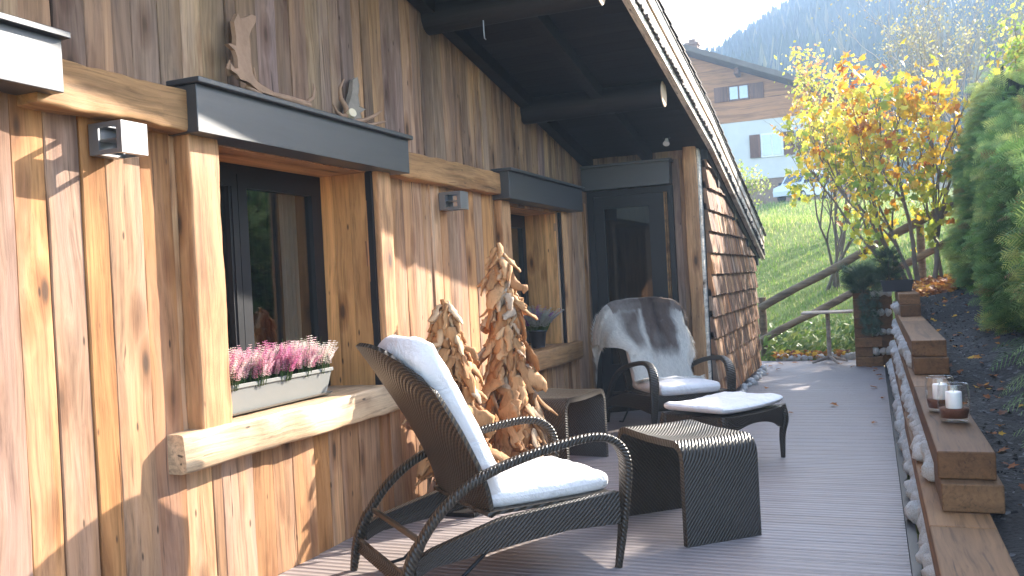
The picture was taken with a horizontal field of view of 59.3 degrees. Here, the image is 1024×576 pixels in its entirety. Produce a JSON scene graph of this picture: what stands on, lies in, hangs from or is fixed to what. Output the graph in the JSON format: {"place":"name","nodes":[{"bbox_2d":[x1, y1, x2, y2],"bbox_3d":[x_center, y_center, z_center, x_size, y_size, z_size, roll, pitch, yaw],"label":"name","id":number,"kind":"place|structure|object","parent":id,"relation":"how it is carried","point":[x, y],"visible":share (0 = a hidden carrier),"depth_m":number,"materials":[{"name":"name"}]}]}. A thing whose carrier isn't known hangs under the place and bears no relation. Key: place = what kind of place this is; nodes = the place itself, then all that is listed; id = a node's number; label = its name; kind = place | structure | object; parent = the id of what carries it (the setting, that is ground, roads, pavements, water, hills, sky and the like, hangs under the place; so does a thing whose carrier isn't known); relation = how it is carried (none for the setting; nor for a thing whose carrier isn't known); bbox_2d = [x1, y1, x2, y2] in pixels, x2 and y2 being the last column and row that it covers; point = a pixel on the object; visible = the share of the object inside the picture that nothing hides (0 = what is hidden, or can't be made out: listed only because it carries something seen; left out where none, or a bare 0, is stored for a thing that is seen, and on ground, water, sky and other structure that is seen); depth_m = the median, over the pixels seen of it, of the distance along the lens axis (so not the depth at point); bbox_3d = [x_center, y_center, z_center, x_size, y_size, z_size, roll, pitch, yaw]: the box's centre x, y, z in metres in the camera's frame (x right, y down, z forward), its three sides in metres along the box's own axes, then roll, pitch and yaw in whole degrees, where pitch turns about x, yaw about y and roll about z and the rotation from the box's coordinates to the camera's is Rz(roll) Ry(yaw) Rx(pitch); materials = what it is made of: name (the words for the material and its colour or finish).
{"place":"outdoors","nodes":[
{"label":"outdoors","id":0,"kind":"place"},
{"bbox_2d":[755,188,956,360],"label":"grass slope","id":1,"kind":"structure","parent":0,"point":[794,268],"depth_m":18.87,"materials":[{"name":"green plant"}]},
{"bbox_2d":[738,159,774,212],"bbox_3d":[6.127,-2.328,23.307,1.505,2.145,0.998,-3,0,-44],"label":"young tree","id":2,"kind":"object","parent":1,"relation":"on","point":[755,184],"visible":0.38,"depth_m":23.28,"materials":[{"name":"green plant"}]},
{"bbox_2d":[682,39,893,204],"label":"neighbour house","id":3,"kind":"structure","parent":1,"relation":"on","point":[747,99],"depth_m":53.17,"materials":[{"name":"white paint"}]},
{"bbox_2d":[714,82,763,102],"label":"window","id":4,"kind":"structure","parent":3,"relation":"in","point":[735,92],"depth_m":53.49,"materials":[{"name":"white glass"}]},
{"bbox_2d":[749,131,794,157],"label":"window","id":5,"kind":"structure","parent":3,"relation":"in","point":[771,144],"depth_m":52.90,"materials":[{"name":"white glass"}]},
{"bbox_2d":[796,129,842,152],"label":"window","id":6,"kind":"structure","parent":3,"relation":"in","point":[798,146],"depth_m":52.25,"materials":[{"name":"brown paint"}]},
{"bbox_2d":[773,171,832,202],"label":"parked van","id":7,"kind":"object","parent":1,"relation":"on","point":[780,191],"visible":0.41,"depth_m":47.43,"materials":[{"name":"white paint"}]},
{"bbox_2d":[763,315,854,360],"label":"ground plants","id":8,"kind":"object","parent":1,"relation":"on","point":[816,338],"visible":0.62,"depth_m":13.37,"materials":[{"name":"green plant"}]},
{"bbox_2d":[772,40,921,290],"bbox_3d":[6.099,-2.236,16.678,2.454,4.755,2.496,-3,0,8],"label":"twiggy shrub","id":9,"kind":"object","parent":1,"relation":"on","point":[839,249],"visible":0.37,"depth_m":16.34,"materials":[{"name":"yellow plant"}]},
{"bbox_2d":[758,202,952,355],"bbox_3d":[5.086,-0.074,12.989,3.009,2.507,0.221,-3,0,22],"label":"rail fence","id":10,"kind":"object","parent":1,"relation":"on","point":[923,254],"visible":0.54,"depth_m":13.09,"materials":[{"name":"brown wood"}]},
{"bbox_2d":[811,0,1023,175],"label":"bare tree","id":11,"kind":"object","parent":1,"relation":"on","point":[918,41],"visible":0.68,"depth_m":23.86,"materials":[{"name":"yellow plant"}]},
{"bbox_2d":[971,0,1023,67],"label":"bare tree","id":12,"kind":"object","parent":1,"relation":"on","point":[999,23],"visible":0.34,"depth_m":23.98,"materials":[{"name":"yellow plant"}]},
{"bbox_2d":[894,399,923,568],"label":"ground","id":13,"kind":"structure","parent":0,"point":[917,530],"depth_m":4.91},
{"bbox_2d":[0,0,766,575],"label":"chalet","id":14,"kind":"object","parent":13,"relation":"on","point":[142,298],"visible":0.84,"depth_m":4.56,"materials":[{"name":"brown wood"}]},
{"bbox_2d":[88,119,147,159],"bbox_3d":[-1.447,-0.544,3.306,0.155,0.116,0.125,-3,0,22],"label":"wall lamp","id":15,"kind":"object","parent":14,"relation":"attached to","point":[119,139],"visible":1,"depth_m":3.27,"materials":[{"name":"metal"}]},
{"bbox_2d":[224,13,315,106],"bbox_3d":[-1.125,-1.059,4.176,0.091,0.388,0.624,-3,0,22],"label":"antler","id":16,"kind":"object","parent":14,"relation":"on","point":[240,49],"visible":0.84,"depth_m":4.01,"materials":[{"name":"beige"}]},
{"bbox_2d":[219,161,330,385],"bbox_3d":[-1.379,0.000,4.612,0.164,1.245,1.320,-3,0,22],"label":"window","id":17,"kind":"structure","parent":14,"relation":"in","point":[235,179],"depth_m":4.85,"materials":[{"name":"black paint"}]},
{"bbox_2d":[231,367,332,415],"bbox_3d":[-1.161,0.493,4.333,0.156,0.135,0.852,-3,0,22],"label":"flower box","id":18,"kind":"object","parent":14,"relation":"on","point":[251,397],"visible":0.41,"depth_m":4.29,"materials":[{"name":"grey plastic"}]},
{"bbox_2d":[229,349,258,391],"bbox_3d":[-1.290,0.356,4.005,0.305,0.206,0.300,-3,0,22],"label":"heather plant","id":19,"kind":"object","parent":18,"relation":"on","point":[238,371],"visible":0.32,"depth_m":4.00,"materials":[{"name":"pink plant"}]},
{"bbox_2d":[229,345,280,386],"bbox_3d":[-1.224,0.359,4.186,0.309,0.190,0.309,-3,0,22],"label":"heather plant","id":20,"kind":"object","parent":18,"relation":"on","point":[261,368],"visible":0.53,"depth_m":4.13,"materials":[{"name":"pink plant"}]},
{"bbox_2d":[250,340,304,381],"bbox_3d":[-1.147,0.350,4.348,0.275,0.200,0.284,-3,0,-41],"label":"heather plant","id":21,"kind":"object","parent":18,"relation":"in","point":[284,364],"visible":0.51,"depth_m":4.32,"materials":[{"name":"pink plant"}]},
{"bbox_2d":[263,340,321,376],"bbox_3d":[-1.110,0.345,4.510,0.289,0.204,0.313,-3,0,22],"label":"heather plant","id":22,"kind":"object","parent":18,"relation":"in","point":[302,363],"visible":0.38,"depth_m":4.47,"materials":[{"name":"pink plant"}]},
{"bbox_2d":[286,335,337,373],"bbox_3d":[-1.048,0.344,4.637,0.312,0.199,0.301,-3,0,22],"label":"heather plant","id":23,"kind":"object","parent":18,"relation":"on","point":[323,361],"visible":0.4,"depth_m":4.62,"materials":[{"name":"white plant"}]},
{"bbox_2d":[332,77,385,125],"bbox_3d":[-0.854,-1.024,4.849,0.114,0.287,0.524,-3,0,22],"label":"antler","id":24,"kind":"object","parent":14,"relation":"on","point":[352,108],"visible":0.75,"depth_m":4.88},
{"bbox_2d":[439,191,468,210],"bbox_3d":[-0.386,-0.576,5.957,0.155,0.116,0.125,-3,0,22],"label":"wall lamp","id":25,"kind":"object","parent":14,"relation":"attached to","point":[446,200],"visible":1,"depth_m":5.92,"materials":[{"name":"metal"}]},
{"bbox_2d":[511,214,530,343],"bbox_3d":[-0.103,-0.062,7.688,0.068,1.170,1.260,-3,0,22],"label":"window","id":26,"kind":"structure","parent":14,"relation":"in","point":[517,221],"depth_m":8.16,"materials":[{"name":"black paint"}]},
{"bbox_2d":[528,330,546,347],"bbox_3d":[0.220,0.430,7.636,0.164,0.150,0.164,-3,0,22],"label":"flower pot","id":27,"kind":"object","parent":14,"relation":"on","point":[537,338],"visible":0.93,"depth_m":7.58,"materials":[{"name":"ceramic"}]},
{"bbox_2d":[523,305,563,331],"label":"heather plant","id":28,"kind":"object","parent":27,"relation":"in","point":[544,321],"visible":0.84,"depth_m":7.56,"materials":[{"name":"plant"}]},
{"bbox_2d":[593,192,668,397],"bbox_3d":[1.194,0.136,8.869,0.703,2.108,0.114,-3,0,22],"label":"door","id":29,"kind":"structure","parent":14,"relation":"in","point":[655,201],"depth_m":8.91,"materials":[{"name":"black paint"}]},
{"bbox_2d":[663,137,669,145],"bbox_3d":[1.430,-1.355,8.324,0.070,0.085,0.090,-3,0,22],"label":"spotlight","id":30,"kind":"object","parent":14,"relation":"attached to","point":[666,142],"visible":1,"depth_m":8.31,"materials":[{"name":"black paint"}]},
{"bbox_2d":[279,365,922,575],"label":"deck edge","id":31,"kind":"object","parent":13,"relation":"on","point":[913,550],"visible":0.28,"depth_m":4.95,"materials":[{"name":"black paint"}]},
{"bbox_2d":[278,360,911,575],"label":"deck","id":32,"kind":"structure","parent":31,"relation":"on","point":[830,496],"depth_m":4.73,"materials":[{"name":"grey wood"}]},
{"bbox_2d":[402,299,509,517],"bbox_3d":[-0.303,0.677,5.226,0.583,1.236,0.562,-3,0,22],"label":"driftwood tree","id":33,"kind":"object","parent":32,"relation":"on","point":[446,338],"visible":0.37,"depth_m":5.14,"materials":[{"name":"brown wood"}]},
{"bbox_2d":[350,343,631,575],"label":"lounge chair","id":34,"kind":"object","parent":32,"relation":"on","point":[462,477],"visible":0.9,"depth_m":3.90,"materials":[{"name":"wicker"}]},
{"bbox_2d":[378,335,607,506],"bbox_3d":[-0.115,0.576,4.155,0.982,0.772,0.560,-3,0,-26],"label":"chair cushion","id":35,"kind":"object","parent":34,"relation":"on","point":[542,478],"visible":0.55,"depth_m":3.89,"materials":[{"name":"white fabric"}]},
{"bbox_2d":[473,243,557,456],"bbox_3d":[-0.026,0.492,5.781,0.534,1.571,0.654,-3,0,22],"label":"driftwood tree","id":36,"kind":"object","parent":32,"relation":"on","point":[514,380],"visible":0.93,"depth_m":5.67,"materials":[{"name":"brown wood"}]},
{"bbox_2d":[520,388,608,459],"bbox_3d":[0.349,1.002,6.421,0.420,0.509,0.670,-3,0,30],"label":"side table","id":37,"kind":"object","parent":32,"relation":"on","point":[580,411],"visible":0.59,"depth_m":6.59,"materials":[{"name":"wicker"}]},
{"bbox_2d":[606,348,735,423],"bbox_3d":[1.314,0.662,7.763,0.759,1.082,1.128,-3,0,-15],"label":"lounge chair","id":38,"kind":"object","parent":32,"relation":"on","point":[632,398],"visible":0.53,"depth_m":7.41,"materials":[{"name":"wicker"}]},
{"bbox_2d":[626,324,719,395],"bbox_3d":[1.312,0.486,7.738,0.560,0.772,0.982,-3,0,-15],"label":"chair cushion","id":39,"kind":"object","parent":38,"relation":"on","point":[672,387],"visible":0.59,"depth_m":7.32,"materials":[{"name":"white fabric"}]},
{"bbox_2d":[591,297,704,383],"bbox_3d":[1.220,0.497,7.869,0.874,0.831,0.816,-3,0,-15],"label":"fur throw","id":40,"kind":"object","parent":39,"relation":"on","point":[662,342],"visible":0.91,"depth_m":7.91,"materials":[{"name":"grey fur"}]},
{"bbox_2d":[617,419,761,547],"bbox_3d":[0.902,0.985,4.683,0.420,0.499,0.690,-3,0,-20],"label":"side table","id":41,"kind":"object","parent":32,"relation":"on","point":[704,477],"visible":0.98,"depth_m":4.41,"materials":[{"name":"wicker"}]},
{"bbox_2d":[660,403,788,457],"bbox_3d":[1.473,1.011,6.203,0.760,0.375,0.540,-3,0,-41],"label":"ottoman","id":42,"kind":"object","parent":32,"relation":"on","point":[777,414],"visible":0.46,"depth_m":6.04,"materials":[{"name":"wicker"}]},
{"bbox_2d":[664,391,782,413],"bbox_3d":[1.461,0.789,6.202,0.740,0.076,0.520,-3,0,-41],"label":"ottoman cushion","id":43,"kind":"object","parent":42,"relation":"on","point":[724,402],"visible":1,"depth_m":6.06,"materials":[{"name":"white fabric"}]},
{"bbox_2d":[794,354,801,360],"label":"cobble","id":44,"kind":"object","parent":32,"relation":"on","point":[798,357],"visible":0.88,"depth_m":12.81,"materials":[{"name":"white stone"}]},
{"bbox_2d":[801,309,852,363],"bbox_3d":[4.312,0.666,12.243,0.660,0.705,0.540,-3,0,22],"label":"bistro table","id":45,"kind":"object","parent":32,"relation":"on","point":[829,356],"visible":0.97,"depth_m":12.22,"materials":[{"name":"grey metal"}]},
{"bbox_2d":[852,289,893,366],"bbox_3d":[4.699,0.507,11.681,0.470,0.997,0.250,-3,0,22],"label":"sleeper stack","id":46,"kind":"object","parent":32,"relation":"on","point":[864,346],"visible":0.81,"depth_m":11.62,"materials":[{"name":"brown wood"}]},
{"bbox_2d":[835,258,884,292],"bbox_3d":[4.481,-0.162,11.502,0.698,0.468,0.676,-3,0,22],"label":"potted shrub","id":47,"kind":"object","parent":46,"relation":"on","point":[864,276],"visible":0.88,"depth_m":11.43,"materials":[{"name":"green plant"}]},
{"bbox_2d":[856,292,884,335],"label":"ivy","id":48,"kind":"object","parent":46,"relation":"hanging from","point":[863,318],"visible":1,"depth_m":11.50,"materials":[{"name":"green plant"}]},
{"bbox_2d":[873,347,880,355],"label":"cobble","id":49,"kind":"object","parent":46,"relation":"in","point":[876,352],"visible":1,"depth_m":11.58,"materials":[{"name":"white stone"}]},
{"bbox_2d":[879,347,885,354],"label":"cobble","id":50,"kind":"object","parent":46,"relation":"in","point":[882,351],"visible":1,"depth_m":11.54,"materials":[{"name":"white stone"}]},
{"bbox_2d":[885,308,891,316],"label":"cobble","id":51,"kind":"object","parent":46,"relation":"in","point":[888,312],"visible":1,"depth_m":11.52,"materials":[{"name":"white stone"}]},
{"bbox_2d":[845,352,852,359],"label":"cobble","id":52,"kind":"object","parent":13,"relation":"on","point":[849,356],"visible":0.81,"depth_m":12.61,"materials":[{"name":"white stone"}]},
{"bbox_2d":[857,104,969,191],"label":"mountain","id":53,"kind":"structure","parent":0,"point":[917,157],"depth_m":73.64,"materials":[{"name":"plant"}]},
{"bbox_2d":[705,0,1023,118],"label":"conifer forest","id":54,"kind":"object","parent":53,"relation":"on","point":[764,39],"visible":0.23,"depth_m":121.88,"materials":[{"name":"green plant"}]},
{"bbox_2d":[920,278,1023,575],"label":"soil bed","id":55,"kind":"object","parent":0,"point":[1011,535],"visible":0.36,"depth_m":6.25,"materials":[{"name":"black soil"}]},
{"bbox_2d":[765,32,1012,283],"bbox_3d":[5.282,-1.717,12.560,3.271,3.441,2.620,-3,0,22],"label":"maple tree","id":56,"kind":"object","parent":55,"relation":"on","point":[867,176],"visible":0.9,"depth_m":12.24,"materials":[{"name":"yellow plant"}]},
{"bbox_2d":[771,273,1023,489],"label":"leaf litter","id":57,"kind":"object","parent":55,"relation":"on","point":[929,285],"visible":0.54,"depth_m":11.50,"materials":[{"name":"orange plant"}]},
{"bbox_2d":[891,289,1018,575],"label":"sleeper wall","id":58,"kind":"structure","parent":55,"relation":"on","point":[962,497],"depth_m":3.79,"materials":[{"name":"brown wood"}]},
{"bbox_2d":[890,348,897,358],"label":"cobble","id":59,"kind":"object","parent":58,"relation":"in","point":[893,351],"visible":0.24,"depth_m":9.76,"materials":[{"name":"white stone"}]},
{"bbox_2d":[892,385,898,398],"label":"cobble","id":60,"kind":"object","parent":58,"relation":"in","point":[894,390],"visible":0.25,"depth_m":8.42,"materials":[{"name":"white stone"}]},
{"bbox_2d":[880,279,912,291],"bbox_3d":[4.545,-0.030,10.624,0.350,0.130,0.540,-3,0,22],"label":"trough planter","id":61,"kind":"object","parent":58,"relation":"on","point":[896,285],"visible":0.97,"depth_m":10.39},
{"bbox_2d":[870,244,906,282],"bbox_3d":[4.455,-0.296,10.658,0.433,0.461,0.424,-3,0,22],"label":"potted shrub","id":62,"kind":"object","parent":61,"relation":"on","point":[884,271],"visible":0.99,"depth_m":10.62,"materials":[{"name":"green plant"}]},
{"bbox_2d":[894,304,899,314],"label":"cobble","id":63,"kind":"object","parent":58,"relation":"in","point":[896,309],"visible":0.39,"depth_m":9.95,"materials":[{"name":"white stone"}]},
{"bbox_2d":[893,397,900,412],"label":"cobble","id":64,"kind":"object","parent":58,"relation":"in","point":[896,401],"visible":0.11,"depth_m":7.70,"materials":[{"name":"white stone"}]},
{"bbox_2d":[894,406,902,418],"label":"cobble","id":65,"kind":"object","parent":58,"relation":"in","point":[899,408],"visible":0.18,"depth_m":7.23,"materials":[{"name":"white stone"}]},
{"bbox_2d":[895,363,902,374],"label":"cobble","id":66,"kind":"object","parent":58,"relation":"in","point":[898,369],"visible":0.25,"depth_m":8.07,"materials":[{"name":"white stone"}]},
{"bbox_2d":[894,419,904,434],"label":"cobble","id":67,"kind":"object","parent":58,"relation":"in","point":[898,424],"visible":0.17,"depth_m":6.70,"materials":[{"name":"white stone"}]},
{"bbox_2d":[896,413,903,420],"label":"cobble","id":68,"kind":"object","parent":58,"relation":"in","point":[899,416],"visible":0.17,"depth_m":6.98,"materials":[{"name":"white stone"}]},
{"bbox_2d":[897,434,906,449],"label":"cobble","id":69,"kind":"object","parent":58,"relation":"in","point":[903,437],"visible":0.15,"depth_m":6.19,"materials":[{"name":"white stone"}]},
{"bbox_2d":[898,341,905,351],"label":"cobble","id":70,"kind":"object","parent":58,"relation":"in","point":[900,347],"visible":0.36,"depth_m":7.79,"materials":[{"name":"white stone"}]},
{"bbox_2d":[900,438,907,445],"bbox_3d":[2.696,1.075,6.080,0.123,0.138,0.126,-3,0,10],"label":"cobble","id":71,"kind":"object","parent":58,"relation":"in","point":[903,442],"visible":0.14,"depth_m":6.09,"materials":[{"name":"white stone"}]},
{"bbox_2d":[900,384,909,393],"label":"cobble","id":72,"kind":"object","parent":58,"relation":"in","point":[903,388],"visible":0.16,"depth_m":6.76,"materials":[{"name":"white stone"}]},
{"bbox_2d":[901,442,908,452],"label":"cobble","id":73,"kind":"object","parent":58,"relation":"in","point":[905,446],"visible":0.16,"depth_m":5.80,"materials":[{"name":"white stone"}]},
{"bbox_2d":[901,345,908,354],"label":"cobble","id":74,"kind":"object","parent":58,"relation":"in","point":[905,348],"visible":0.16,"depth_m":7.33,"materials":[{"name":"white stone"}]},
{"bbox_2d":[901,389,910,402],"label":"cobble","id":75,"kind":"object","parent":58,"relation":"in","point":[908,391],"visible":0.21,"depth_m":6.55,"materials":[{"name":"white stone"}]},
{"bbox_2d":[902,449,910,464],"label":"cobble","id":76,"kind":"object","parent":58,"relation":"in","point":[906,453],"visible":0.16,"depth_m":5.67,"materials":[{"name":"white stone"}]},
{"bbox_2d":[903,459,911,474],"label":"cobble","id":77,"kind":"object","parent":58,"relation":"in","point":[906,465],"visible":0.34,"depth_m":5.37,"materials":[{"name":"white stone"}]},
{"bbox_2d":[906,351,911,367],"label":"cobble","id":78,"kind":"object","parent":58,"relation":"in","point":[908,361],"visible":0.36,"depth_m":6.92,"materials":[{"name":"white stone"}]},
{"bbox_2d":[904,477,914,488],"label":"cobble","id":79,"kind":"object","parent":58,"relation":"in","point":[906,484],"visible":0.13,"depth_m":4.98,"materials":[{"name":"white stone"}]},
{"bbox_2d":[905,396,913,410],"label":"cobble","id":80,"kind":"object","parent":58,"relation":"in","point":[910,399],"visible":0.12,"depth_m":6.17,"materials":[{"name":"white stone"}]},
{"bbox_2d":[906,484,917,497],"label":"cobble","id":81,"kind":"object","parent":58,"relation":"in","point":[911,489],"visible":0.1,"depth_m":4.73,"materials":[{"name":"white stone"}]},
{"bbox_2d":[904,499,920,523],"bbox_3d":[2.042,1.115,4.487,0.160,0.146,0.136,-3,0,23],"label":"cobble","id":82,"kind":"object","parent":58,"relation":"in","point":[910,511],"visible":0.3,"depth_m":4.46,"materials":[{"name":"white stone"}]},
{"bbox_2d":[910,412,917,421],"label":"cobble","id":83,"kind":"object","parent":58,"relation":"in","point":[912,418],"visible":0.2,"depth_m":5.59,"materials":[{"name":"white stone"}]},
{"bbox_2d":[910,490,918,500],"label":"cobble","id":84,"kind":"object","parent":58,"relation":"in","point":[914,495],"visible":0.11,"depth_m":4.59,"materials":[{"name":"white stone"}]},
{"bbox_2d":[909,418,920,430],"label":"cobble","id":85,"kind":"object","parent":58,"relation":"in","point":[914,423],"visible":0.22,"depth_m":5.33,"materials":[{"name":"white stone"}]},
{"bbox_2d":[912,425,922,436],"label":"cobble","id":86,"kind":"object","parent":58,"relation":"in","point":[918,428],"visible":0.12,"depth_m":5.12,"materials":[{"name":"white stone"}]},
{"bbox_2d":[910,433,925,450],"bbox_3d":[2.269,0.839,4.904,0.124,0.173,0.131,-5,46,-48],"label":"cobble","id":87,"kind":"object","parent":58,"relation":"in","point":[918,437],"visible":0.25,"depth_m":4.91,"materials":[{"name":"white stone"}]},
{"bbox_2d":[912,438,926,461],"bbox_3d":[2.172,0.857,4.715,0.146,0.136,0.137,-3,0,21],"label":"cobble","id":88,"kind":"object","parent":58,"relation":"in","point":[917,455],"visible":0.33,"depth_m":4.70,"materials":[{"name":"white stone"}]},
{"bbox_2d":[916,511,922,532],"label":"cobble","id":89,"kind":"object","parent":58,"relation":"in","point":[919,523],"visible":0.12,"depth_m":4.23,"materials":[{"name":"white stone"}]},
{"bbox_2d":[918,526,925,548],"bbox_3d":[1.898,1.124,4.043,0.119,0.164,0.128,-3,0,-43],"label":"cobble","id":90,"kind":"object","parent":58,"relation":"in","point":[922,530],"visible":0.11,"depth_m":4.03,"materials":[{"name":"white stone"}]},
{"bbox_2d":[915,543,929,563],"bbox_3d":[1.743,1.118,3.725,0.150,0.131,0.145,9,-27,-12],"label":"cobble","id":91,"kind":"object","parent":58,"relation":"in","point":[925,548],"visible":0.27,"depth_m":3.70,"materials":[{"name":"white stone"}]},
{"bbox_2d":[917,532,928,546],"bbox_3d":[1.802,1.108,3.853,0.120,0.137,0.147,-3,0,4],"label":"cobble","id":92,"kind":"object","parent":58,"relation":"in","point":[923,540],"visible":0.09,"depth_m":3.83,"materials":[{"name":"white stone"}]},
{"bbox_2d":[920,441,928,460],"bbox_3d":[2.142,0.838,4.599,0.122,0.123,0.107,-3,0,-36],"label":"cobble","id":93,"kind":"object","parent":58,"relation":"in","point":[923,446],"visible":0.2,"depth_m":4.58,"materials":[{"name":"white stone"}]},
{"bbox_2d":[922,550,932,567],"bbox_3d":[1.712,1.118,3.610,0.097,0.150,0.131,-3,0,-26],"label":"cobble","id":94,"kind":"object","parent":58,"relation":"in","point":[927,559],"visible":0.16,"depth_m":3.61,"materials":[{"name":"white stone"}]},
{"bbox_2d":[921,457,934,481],"bbox_3d":[2.008,0.866,4.282,0.136,0.106,0.135,-32,24,37],"label":"cobble","id":95,"kind":"object","parent":58,"relation":"in","point":[927,469],"visible":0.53,"depth_m":4.26,"materials":[{"name":"white stone"}]},
{"bbox_2d":[921,564,934,575],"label":"cobble","id":96,"kind":"object","parent":58,"relation":"in","point":[928,570],"visible":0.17,"depth_m":3.49,"materials":[{"name":"white stone"}]},
{"bbox_2d":[927,382,947,408],"bbox_3d":[2.299,0.568,4.826,0.149,0.184,0.149,-3,0,22],"label":"candle","id":97,"kind":"object","parent":58,"relation":"on","point":[937,399],"visible":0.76,"depth_m":4.79,"materials":[{"name":"white wax"}]},
{"bbox_2d":[939,391,968,418],"bbox_3d":[2.209,0.572,4.496,0.152,0.188,0.152,-3,0,22],"label":"candle","id":98,"kind":"object","parent":58,"relation":"on","point":[953,408],"visible":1,"depth_m":4.46,"materials":[{"name":"white wax"}]},
{"bbox_2d":[937,56,1023,335],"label":"conifer hedge","id":99,"kind":"object","parent":55,"relation":"on","point":[984,241],"visible":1,"depth_m":8.01,"materials":[{"name":"green plant"}]},
{"bbox_2d":[967,2,1023,81],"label":"leafy tree","id":100,"kind":"object","parent":55,"relation":"on","point":[1016,52],"visible":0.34,"depth_m":12.98,"materials":[{"name":"yellow plant"}]},
{"bbox_2d":[989,338,1023,395],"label":"fern","id":101,"kind":"object","parent":55,"relation":"on","point":[1013,389],"visible":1,"depth_m":4.61,"materials":[{"name":"green plant"}]},
{"bbox_2d":[1004,394,1023,447],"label":"fern","id":102,"kind":"object","parent":55,"relation":"on","point":[1016,411],"visible":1,"depth_m":4.12,"materials":[{"name":"green plant"}]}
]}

